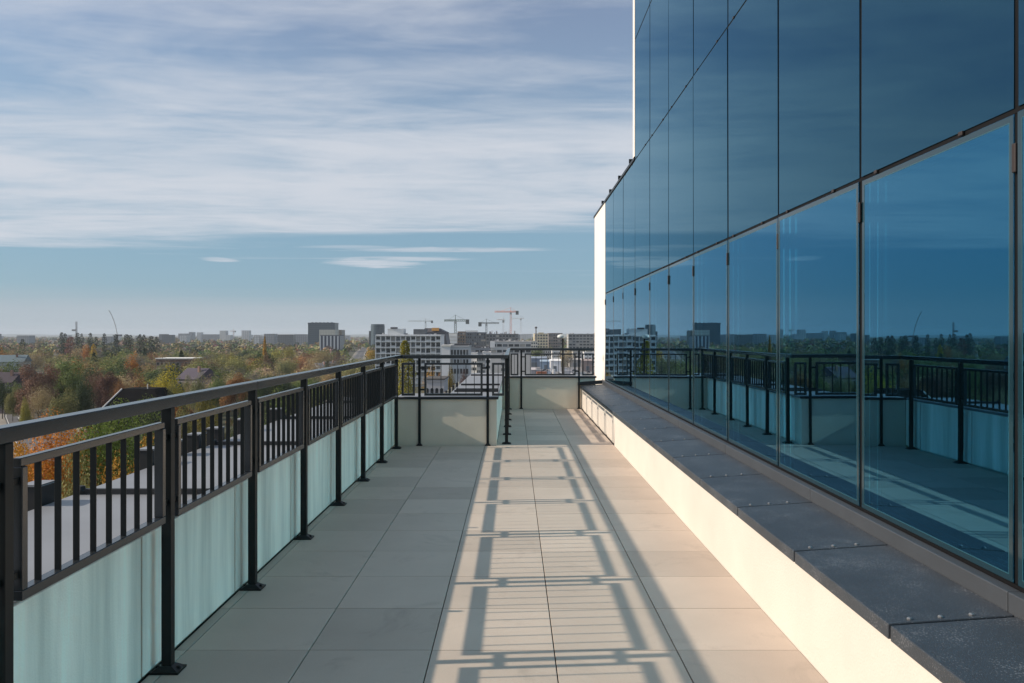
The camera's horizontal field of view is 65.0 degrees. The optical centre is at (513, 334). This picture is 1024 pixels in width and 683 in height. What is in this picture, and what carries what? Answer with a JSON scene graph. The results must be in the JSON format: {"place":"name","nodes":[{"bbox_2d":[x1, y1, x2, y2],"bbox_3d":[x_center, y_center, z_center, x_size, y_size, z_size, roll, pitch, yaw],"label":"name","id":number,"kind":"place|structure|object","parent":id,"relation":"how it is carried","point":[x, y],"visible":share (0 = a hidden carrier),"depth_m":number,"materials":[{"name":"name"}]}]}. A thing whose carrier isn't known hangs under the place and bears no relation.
{"place":"outdoors","nodes":[
{"label":"outdoors","id":0,"kind":"place"},
{"bbox_2d":[4,385,84,472],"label":"road","id":1,"kind":"structure","parent":0,"point":[9,418],"depth_m":200.52,"materials":[{"name":"asphalt"}]},
{"bbox_2d":[0,414,130,467],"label":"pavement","id":2,"kind":"structure","parent":0,"point":[3,421],"depth_m":235.71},
{"bbox_2d":[2,334,566,335],"bbox_3d":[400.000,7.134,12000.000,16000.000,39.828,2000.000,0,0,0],"label":"hills","id":3,"kind":"structure","parent":0,"point":[147,335],"depth_m":11478.48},
{"bbox_2d":[4,336,594,460],"bbox_3d":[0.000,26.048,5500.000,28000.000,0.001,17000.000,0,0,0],"label":"ground","id":4,"kind":"structure","parent":0,"point":[350,353],"depth_m":756.31,"materials":[{"name":"plant"}]},
{"bbox_2d":[0,376,14,418],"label":"broadleaf tree","id":5,"kind":"object","parent":4,"relation":"on","point":[2,395],"visible":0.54,"depth_m":245.35,"materials":[{"name":"green plant"}]},
{"bbox_2d":[3,384,20,420],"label":"broadleaf tree","id":6,"kind":"object","parent":4,"relation":"on","point":[10,404],"visible":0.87,"depth_m":239.21,"materials":[{"name":"green plant"}]},
{"bbox_2d":[0,359,25,374],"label":"broadleaf tree","id":7,"kind":"object","parent":4,"relation":"on","point":[10,366],"visible":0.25,"depth_m":329.53,"materials":[{"name":"green plant"}]},
{"bbox_2d":[0,370,27,413],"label":"house","id":8,"kind":"structure","parent":4,"relation":"on","point":[10,376],"depth_m":264.37,"materials":[{"name":"grey glass"}]},
{"bbox_2d":[0,353,30,371],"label":"house","id":9,"kind":"structure","parent":4,"relation":"on","point":[7,358],"depth_m":382.07,"materials":[{"name":"grey glass"}]},
{"bbox_2d":[19,397,31,421],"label":"broadleaf tree","id":10,"kind":"object","parent":4,"relation":"on","point":[24,410],"visible":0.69,"depth_m":199.75,"materials":[{"name":"green plant"}]},
{"bbox_2d":[17,335,34,343],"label":"distant block","id":11,"kind":"structure","parent":4,"relation":"on","point":[28,339],"depth_m":1500.00,"materials":[{"name":"concrete"}]},
{"bbox_2d":[17,355,37,376],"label":"bare tree","id":12,"kind":"object","parent":4,"relation":"on","point":[24,362],"visible":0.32,"depth_m":348.65,"materials":[{"name":"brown plant"}]},
{"bbox_2d":[25,353,49,374],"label":"bare tree","id":13,"kind":"object","parent":4,"relation":"on","point":[39,360],"visible":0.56,"depth_m":497.39,"materials":[{"name":"brown plant"}]},
{"bbox_2d":[14,362,61,415],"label":"spreading tree","id":14,"kind":"object","parent":4,"relation":"on","point":[31,380],"visible":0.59,"depth_m":233.99,"materials":[{"name":"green plant"}]},
{"bbox_2d":[14,440,63,495],"bbox_3d":[-32.124,16.088,51.575,6.473,20.313,7.310,0,0,-8],"label":"broadleaf tree","id":15,"kind":"object","parent":4,"relation":"on","point":[21,450],"visible":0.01,"depth_m":52.60,"materials":[{"name":"orange plant"}]},
{"bbox_2d":[22,379,59,419],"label":"bare tree","id":16,"kind":"object","parent":4,"relation":"on","point":[41,402],"visible":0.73,"depth_m":206.92,"materials":[{"name":"brown plant"}]},
{"bbox_2d":[14,407,105,496],"bbox_3d":[-33.455,15.655,58.030,11.708,21.189,11.092,0,0,36],"label":"broadleaf tree","id":17,"kind":"object","parent":4,"relation":"on","point":[64,438],"visible":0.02,"depth_m":56.03,"materials":[{"name":"green plant"}]},
{"bbox_2d":[42,384,78,439],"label":"broadleaf tree","id":18,"kind":"object","parent":4,"relation":"on","point":[67,406],"visible":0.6,"depth_m":195.41,"materials":[{"name":"green plant"}]},
{"bbox_2d":[49,362,85,409],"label":"spreading tree","id":19,"kind":"object","parent":4,"relation":"on","point":[67,377],"visible":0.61,"depth_m":242.68,"materials":[{"name":"green plant"}]},
{"bbox_2d":[63,337,76,358],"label":"poplar tree","id":20,"kind":"object","parent":4,"relation":"on","point":[71,343],"visible":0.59,"depth_m":639.36,"materials":[{"name":"green plant"}]},
{"bbox_2d":[62,431,102,498],"bbox_3d":[-21.704,15.611,40.984,5.385,21.280,5.101,0,0,8],"label":"broadleaf tree","id":21,"kind":"object","parent":4,"relation":"on","point":[69,492],"visible":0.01,"depth_m":41.10,"materials":[{"name":"green plant"}]},
{"bbox_2d":[68,374,96,429],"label":"broadleaf tree","id":22,"kind":"object","parent":4,"relation":"on","point":[84,390],"visible":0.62,"depth_m":203.82,"materials":[{"name":"green plant"}]},
{"bbox_2d":[47,397,144,484],"bbox_3d":[-31.258,15.527,59.606,10.512,21.457,11.871,0,0,42],"label":"broadleaf tree","id":23,"kind":"object","parent":4,"relation":"on","point":[100,430],"visible":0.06,"depth_m":59.96,"materials":[{"name":"green plant"}]},
{"bbox_2d":[82,367,112,408],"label":"bare tree","id":24,"kind":"object","parent":4,"relation":"on","point":[94,384],"visible":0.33,"depth_m":261.81,"materials":[{"name":"brown plant"}]},
{"bbox_2d":[78,367,119,407],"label":"spreading tree","id":25,"kind":"object","parent":4,"relation":"on","point":[102,372],"visible":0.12,"depth_m":273.85,"materials":[{"name":"green plant"}]},
{"bbox_2d":[79,354,118,369],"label":"broadleaf tree","id":26,"kind":"object","parent":4,"relation":"on","point":[92,365],"visible":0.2,"depth_m":382.49,"materials":[{"name":"green plant"}]},
{"bbox_2d":[93,371,124,407],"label":"spreading tree","id":27,"kind":"object","parent":4,"relation":"on","point":[105,390],"visible":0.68,"depth_m":236.47,"materials":[{"name":"brown plant"}]},
{"bbox_2d":[93,359,142,380],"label":"broadleaf tree","id":28,"kind":"object","parent":4,"relation":"on","point":[121,373],"visible":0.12,"depth_m":318.38,"materials":[{"name":"green plant"}]},
{"bbox_2d":[92,375,147,403],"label":"bare tree","id":29,"kind":"object","parent":4,"relation":"on","point":[129,385],"visible":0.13,"depth_m":286.05,"materials":[{"name":"brown plant"}]},
{"bbox_2d":[102,432,153,482],"bbox_3d":[-21.413,15.764,44.296,7.331,20.975,6.492,0,0,30],"label":"broadleaf tree","id":30,"kind":"object","parent":4,"relation":"on","point":[115,476],"visible":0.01,"depth_m":43.89,"materials":[{"name":"orange plant"}]},
{"bbox_2d":[120,364,138,388],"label":"broadleaf tree","id":31,"kind":"object","parent":4,"relation":"on","point":[131,375],"visible":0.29,"depth_m":308.90,"materials":[{"name":"green plant"}]},
{"bbox_2d":[102,393,160,472],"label":"broadleaf tree","id":32,"kind":"object","parent":4,"relation":"on","point":[146,417],"depth_m":67.15,"materials":[{"name":"green plant"}]},
{"bbox_2d":[124,351,138,372],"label":"broadleaf tree","id":33,"kind":"object","parent":4,"relation":"on","point":[132,365],"visible":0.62,"depth_m":399.38,"materials":[{"name":"brown plant"}]},
{"bbox_2d":[82,384,197,446],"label":"house","id":34,"kind":"structure","parent":4,"relation":"on","point":[132,394],"depth_m":182.83,"materials":[{"name":"black tile"}]},
{"bbox_2d":[125,353,155,367],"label":"bare tree","id":35,"kind":"object","parent":4,"relation":"on","point":[140,361],"visible":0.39,"depth_m":433.93,"materials":[{"name":"brown plant"}]},
{"bbox_2d":[130,367,157,387],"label":"broadleaf tree","id":36,"kind":"object","parent":4,"relation":"on","point":[143,384],"visible":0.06,"depth_m":198.14,"materials":[{"name":"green plant"}]},
{"bbox_2d":[146,336,156,359],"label":"poplar tree","id":37,"kind":"object","parent":4,"relation":"on","point":[150,347],"visible":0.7,"depth_m":674.64,"materials":[{"name":"green plant"}]},
{"bbox_2d":[143,364,184,386],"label":"spreading tree","id":38,"kind":"object","parent":4,"relation":"on","point":[155,374],"visible":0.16,"depth_m":300.07,"materials":[{"name":"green plant"}]},
{"bbox_2d":[142,362,191,423],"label":"broadleaf tree","id":39,"kind":"object","parent":4,"relation":"on","point":[162,384],"visible":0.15,"depth_m":203.64,"materials":[{"name":"yellow plant"}]},
{"bbox_2d":[162,335,174,342],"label":"distant block","id":40,"kind":"structure","parent":4,"relation":"on","point":[168,338],"depth_m":1537.05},
{"bbox_2d":[159,404,191,438],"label":"broadleaf tree","id":41,"kind":"object","parent":4,"relation":"on","point":[188,423],"depth_m":72.25,"materials":[{"name":"green plant"}]},
{"bbox_2d":[155,357,202,368],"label":"brick building","id":42,"kind":"structure","parent":4,"relation":"on","point":[177,360],"depth_m":400.00,"materials":[{"name":"white glass"}]},
{"bbox_2d":[182,356,213,371],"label":"broadleaf tree","id":43,"kind":"object","parent":4,"relation":"on","point":[198,358],"visible":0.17,"depth_m":366.82,"materials":[{"name":"green plant"}]},
{"bbox_2d":[176,366,220,410],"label":"house","id":44,"kind":"structure","parent":4,"relation":"on","point":[192,373],"depth_m":270.60,"materials":[{"name":"grey tile"}]},
{"bbox_2d":[187,370,211,422],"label":"broadleaf tree","id":45,"kind":"object","parent":4,"relation":"on","point":[194,387],"visible":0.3,"depth_m":230.68,"materials":[{"name":"green plant"}]},
{"bbox_2d":[202,334,219,341],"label":"distant block","id":46,"kind":"structure","parent":4,"relation":"on","point":[207,337],"depth_m":2300.00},
{"bbox_2d":[191,399,232,439],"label":"broadleaf tree","id":47,"kind":"object","parent":4,"relation":"on","point":[207,420],"visible":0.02,"depth_m":80.91,"materials":[{"name":"green plant"}]},
{"bbox_2d":[198,362,230,378],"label":"broadleaf tree","id":48,"kind":"object","parent":4,"relation":"on","point":[224,373],"visible":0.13,"depth_m":346.19,"materials":[{"name":"green plant"}]},
{"bbox_2d":[206,355,227,372],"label":"broadleaf tree","id":49,"kind":"object","parent":4,"relation":"on","point":[221,362],"visible":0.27,"depth_m":400.15,"materials":[{"name":"green plant"}]},
{"bbox_2d":[208,369,227,415],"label":"broadleaf tree","id":50,"kind":"object","parent":4,"relation":"on","point":[217,381],"visible":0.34,"depth_m":235.72,"materials":[{"name":"green plant"}]},
{"bbox_2d":[199,370,243,403],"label":"bare tree","id":51,"kind":"object","parent":4,"relation":"on","point":[220,382],"visible":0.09,"depth_m":262.70,"materials":[{"name":"brown plant"}]},
{"bbox_2d":[219,372,252,425],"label":"spreading tree","id":52,"kind":"object","parent":4,"relation":"on","point":[229,398],"visible":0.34,"depth_m":212.69,"materials":[{"name":"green plant"}]},
{"bbox_2d":[225,356,247,374],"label":"broadleaf tree","id":53,"kind":"object","parent":4,"relation":"on","point":[231,363],"visible":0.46,"depth_m":398.95,"materials":[{"name":"green plant"}]},
{"bbox_2d":[242,330,250,343],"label":"distant block","id":54,"kind":"structure","parent":4,"relation":"on","point":[246,334],"depth_m":2200.00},
{"bbox_2d":[226,368,272,380],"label":"bare tree","id":55,"kind":"object","parent":4,"relation":"on","point":[250,376],"visible":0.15,"depth_m":285.06,"materials":[{"name":"brown plant"}]},
{"bbox_2d":[245,357,272,374],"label":"broadleaf tree","id":56,"kind":"object","parent":4,"relation":"on","point":[252,367],"visible":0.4,"depth_m":401.74,"materials":[{"name":"green plant"}]},
{"bbox_2d":[251,364,278,377],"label":"bare tree","id":57,"kind":"object","parent":4,"relation":"on","point":[268,372],"visible":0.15,"depth_m":303.56,"materials":[{"name":"brown plant"}]},
{"bbox_2d":[237,375,296,411],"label":"spreading tree","id":58,"kind":"object","parent":4,"relation":"on","point":[265,391],"visible":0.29,"depth_m":254.39,"materials":[{"name":"green plant"}]},
{"bbox_2d":[264,334,277,343],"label":"distant block","id":59,"kind":"structure","parent":4,"relation":"on","point":[271,338],"depth_m":1500.00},
{"bbox_2d":[0,336,566,359],"bbox_3d":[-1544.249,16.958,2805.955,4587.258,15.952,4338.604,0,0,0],"label":"wood","id":60,"kind":"object","parent":4,"relation":"on","point":[43,343],"visible":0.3,"depth_m":1169.66,"materials":[{"name":"green plant"}]},
{"bbox_2d":[274,360,292,375],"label":"bare tree","id":61,"kind":"object","parent":4,"relation":"on","point":[285,370],"visible":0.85,"depth_m":399.87,"materials":[{"name":"green plant"}]},
{"bbox_2d":[278,335,295,345],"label":"distant block","id":62,"kind":"structure","parent":4,"relation":"on","point":[287,339],"depth_m":1450.00,"materials":[{"name":"concrete"}]},
{"bbox_2d":[275,358,300,375],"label":"broadleaf tree","id":63,"kind":"object","parent":4,"relation":"on","point":[292,366],"visible":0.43,"depth_m":447.29,"materials":[{"name":"green plant"}]},
{"bbox_2d":[294,334,307,344],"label":"distant block","id":64,"kind":"structure","parent":4,"relation":"on","point":[301,339],"depth_m":1600.00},
{"bbox_2d":[288,377,332,407],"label":"broadleaf tree","id":65,"kind":"object","parent":4,"relation":"on","point":[311,380],"visible":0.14,"depth_m":256.07,"materials":[{"name":"green plant"}]},
{"bbox_2d":[310,349,330,362],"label":"bare tree","id":66,"kind":"object","parent":4,"relation":"on","point":[325,358],"visible":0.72,"depth_m":519.48,"materials":[{"name":"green plant"}]},
{"bbox_2d":[308,322,338,346],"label":"office tower","id":67,"kind":"structure","parent":4,"relation":"on","point":[313,331],"depth_m":1450.00,"materials":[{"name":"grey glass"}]},
{"bbox_2d":[319,330,338,346],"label":"office block","id":68,"kind":"structure","parent":4,"relation":"on","point":[328,332],"depth_m":1200.00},
{"bbox_2d":[320,335,343,350],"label":"office block","id":69,"kind":"structure","parent":4,"relation":"on","point":[335,341],"depth_m":950.00,"materials":[{"name":"concrete"}]},
{"bbox_2d":[369,324,384,349],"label":"round tower","id":70,"kind":"structure","parent":4,"relation":"on","point":[377,329],"depth_m":1302.48,"materials":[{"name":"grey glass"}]},
{"bbox_2d":[398,340,417,395],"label":"poplar tree","id":71,"kind":"object","parent":4,"relation":"on","point":[405,342],"visible":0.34,"depth_m":127.55,"materials":[{"name":"green plant"}]},
{"bbox_2d":[375,327,444,386],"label":"apartment block","id":72,"kind":"structure","parent":4,"relation":"on","point":[421,342],"depth_m":399.96,"materials":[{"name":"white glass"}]},
{"bbox_2d":[427,376,448,392],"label":"arched house","id":73,"kind":"structure","parent":4,"relation":"on","point":[440,384],"depth_m":190.00,"materials":[{"name":"grey concrete"}]},
{"bbox_2d":[425,328,450,344],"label":"office block","id":74,"kind":"structure","parent":4,"relation":"on","point":[439,331],"depth_m":522.52,"materials":[{"name":"concrete"}]},
{"bbox_2d":[441,345,450,375],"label":"white block","id":75,"kind":"structure","parent":4,"relation":"on","point":[445,351],"depth_m":254.00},
{"bbox_2d":[449,333,457,344],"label":"round block","id":76,"kind":"structure","parent":4,"relation":"on","point":[453,337],"depth_m":800.00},
{"bbox_2d":[444,315,468,332],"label":"tower crane","id":77,"kind":"object","parent":4,"relation":"on","point":[462,319],"visible":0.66,"depth_m":848.98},
{"bbox_2d":[450,344,471,384],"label":"white block","id":78,"kind":"structure","parent":4,"relation":"on","point":[460,349],"depth_m":255.00,"materials":[{"name":"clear glass"}]},
{"bbox_2d":[457,331,465,343],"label":"round block","id":79,"kind":"structure","parent":4,"relation":"on","point":[461,337],"depth_m":810.00,"materials":[{"name":"grey concrete"}]},
{"bbox_2d":[471,351,477,372],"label":"pale block","id":80,"kind":"structure","parent":4,"relation":"on","point":[473,360],"depth_m":400.00,"materials":[{"name":"white concrete"}]},
{"bbox_2d":[465,330,486,347],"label":"glass block","id":81,"kind":"structure","parent":4,"relation":"on","point":[474,338],"depth_m":899.96,"materials":[{"name":"glass"}]},
{"bbox_2d":[477,353,485,372],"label":"pale block","id":82,"kind":"structure","parent":4,"relation":"on","point":[483,361],"depth_m":390.00,"materials":[{"name":"white concrete"}]},
{"bbox_2d":[486,331,517,345],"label":"construction block","id":83,"kind":"structure","parent":4,"relation":"on","point":[490,336],"depth_m":880.00,"materials":[{"name":"grey concrete"}]},
{"bbox_2d":[490,339,530,374],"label":"flat block","id":84,"kind":"structure","parent":4,"relation":"on","point":[497,347],"depth_m":470.00,"materials":[{"name":"white concrete"}]},
{"bbox_2d":[531,356,546,366],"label":"shed","id":85,"kind":"structure","parent":4,"relation":"on","point":[535,361],"depth_m":640.00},
{"bbox_2d":[534,332,547,347],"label":"beige block","id":86,"kind":"structure","parent":4,"relation":"on","point":[542,338],"depth_m":900.00,"materials":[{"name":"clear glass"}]},
{"bbox_2d":[548,333,561,347],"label":"brown block","id":87,"kind":"structure","parent":4,"relation":"on","point":[554,341],"depth_m":940.00,"materials":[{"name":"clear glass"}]},
{"bbox_2d":[567,333,594,351],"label":"apartment block","id":88,"kind":"structure","parent":4,"relation":"on","point":[587,340],"depth_m":830.00,"materials":[{"name":"white concrete"}]},
{"bbox_2d":[594,0,1023,592],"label":"glass building","id":89,"kind":"structure","parent":4,"relation":"on","point":[808,216],"depth_m":4.70,"materials":[{"name":"glass"}]},
{"bbox_2d":[139,409,692,682],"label":"terrace base","id":90,"kind":"object","parent":89,"relation":"on","point":[147,675],"visible":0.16,"depth_m":5.03,"materials":[{"name":"concrete"}]},
{"bbox_2d":[141,409,827,682],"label":"terrace floor","id":91,"kind":"structure","parent":90,"relation":"on","point":[354,589],"depth_m":4.88,"materials":[{"name":"tile"}]},
{"bbox_2d":[0,355,401,682],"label":"railing","id":92,"kind":"object","parent":91,"relation":"on","point":[362,393],"visible":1,"depth_m":3.68,"materials":[{"name":"metal"}]},
{"bbox_2d":[14,399,393,682],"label":"parapet wall","id":93,"kind":"structure","parent":91,"relation":"on","point":[98,621],"depth_m":3.96,"materials":[{"name":"frosted glass"},{"name":"dirt"},{"name":"dark metal"}]},
{"bbox_2d":[28,480,53,510],"bbox_3d":[-2.455,0.899,4.150,0.112,0.268,0.152,0,0,0],"label":"edge box","id":94,"kind":"object","parent":93,"relation":"attached to","point":[47,491],"visible":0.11,"depth_m":4.12,"materials":[{"name":"metal"}]},
{"bbox_2d":[140,446,153,469],"bbox_3d":[-2.455,0.899,5.420,0.112,0.268,0.152,0,0,0],"label":"edge box","id":95,"kind":"object","parent":93,"relation":"attached to","point":[143,457],"visible":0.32,"depth_m":5.35,"materials":[{"name":"concrete"}]},
{"bbox_2d":[187,432,206,452],"bbox_3d":[-2.455,0.899,6.220,0.112,0.268,0.152,0,0,0],"label":"edge box","id":96,"kind":"object","parent":93,"relation":"attached to","point":[189,442],"visible":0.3,"depth_m":6.15,"materials":[{"name":"concrete"}]},
{"bbox_2d":[206,426,224,445],"bbox_3d":[-2.455,0.899,6.620,0.112,0.268,0.152,0,0,0],"label":"edge box","id":97,"kind":"object","parent":93,"relation":"attached to","point":[208,435],"visible":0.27,"depth_m":6.55,"materials":[{"name":"metal"}]},
{"bbox_2d":[398,393,498,445],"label":"parapet wall","id":98,"kind":"structure","parent":91,"relation":"on","point":[453,420],"depth_m":11.20,"materials":[{"name":"frosted concrete"},{"name":"dark metal"}]},
{"bbox_2d":[401,355,503,445],"bbox_3d":[-0.810,0.917,11.181,1.497,1.262,0.077,0,0,0],"label":"railing","id":99,"kind":"object","parent":91,"relation":"on","point":[420,357],"visible":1,"depth_m":11.15,"materials":[{"name":"metal"}]},
{"bbox_2d":[451,373,501,438],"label":"parapet wall","id":100,"kind":"structure","parent":91,"relation":"on","point":[466,385],"depth_m":13.65,"materials":[{"name":"white glass"}]},
{"bbox_2d":[502,348,511,443],"bbox_3d":[-0.100,0.917,13.866,0.130,1.262,5.528,0,0,0],"label":"railing","id":101,"kind":"object","parent":91,"relation":"on","point":[507,388],"visible":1,"depth_m":11.34,"materials":[{"name":"metal"}]},
{"bbox_2d":[502,375,596,409],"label":"parapet wall","id":102,"kind":"structure","parent":91,"relation":"on","point":[549,391],"depth_m":16.70,"materials":[{"name":"white concrete"}]},
{"bbox_2d":[557,334,564,373],"bbox_3d":[1.005,0.424,17.000,0.170,0.848,0.167,0,0,0],"label":"pole lamp","id":103,"kind":"object","parent":102,"relation":"on","point":[562,336],"visible":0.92,"depth_m":16.98,"materials":[{"name":"metal"}]},
{"bbox_2d":[510,348,593,408],"bbox_3d":[0.800,0.917,16.681,1.737,1.262,0.077,0,0,0],"label":"railing","id":104,"kind":"object","parent":91,"relation":"on","point":[552,349],"visible":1,"depth_m":16.66,"materials":[{"name":"metal"}]},
{"bbox_2d":[578,380,1023,682],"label":"wall","id":105,"kind":"structure","parent":91,"relation":"on","point":[837,590],"depth_m":3.90,"materials":[{"name":"paint"}]},
{"bbox_2d":[0,0,632,335],"label":"sky","id":106,"kind":"structure","parent":0,"point":[171,167],"materials":[{"name":"blue"}]},
{"bbox_2d":[471,346,490,353],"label":"flat block","id":107,"kind":"structure","parent":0,"point":[479,349],"depth_m":560.00,"materials":[{"name":"grey concrete"}]},
{"bbox_2d":[531,367,594,372],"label":"yard","id":108,"kind":"structure","parent":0,"point":[567,368],"depth_m":593.83,"materials":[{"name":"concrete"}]},
{"bbox_2d":[549,359,560,371],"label":"shed","id":109,"kind":"structure","parent":108,"relation":"on","point":[553,363],"depth_m":560.00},
{"bbox_2d":[581,359,591,371],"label":"shed","id":110,"kind":"structure","parent":108,"relation":"on","point":[587,364],"depth_m":560.00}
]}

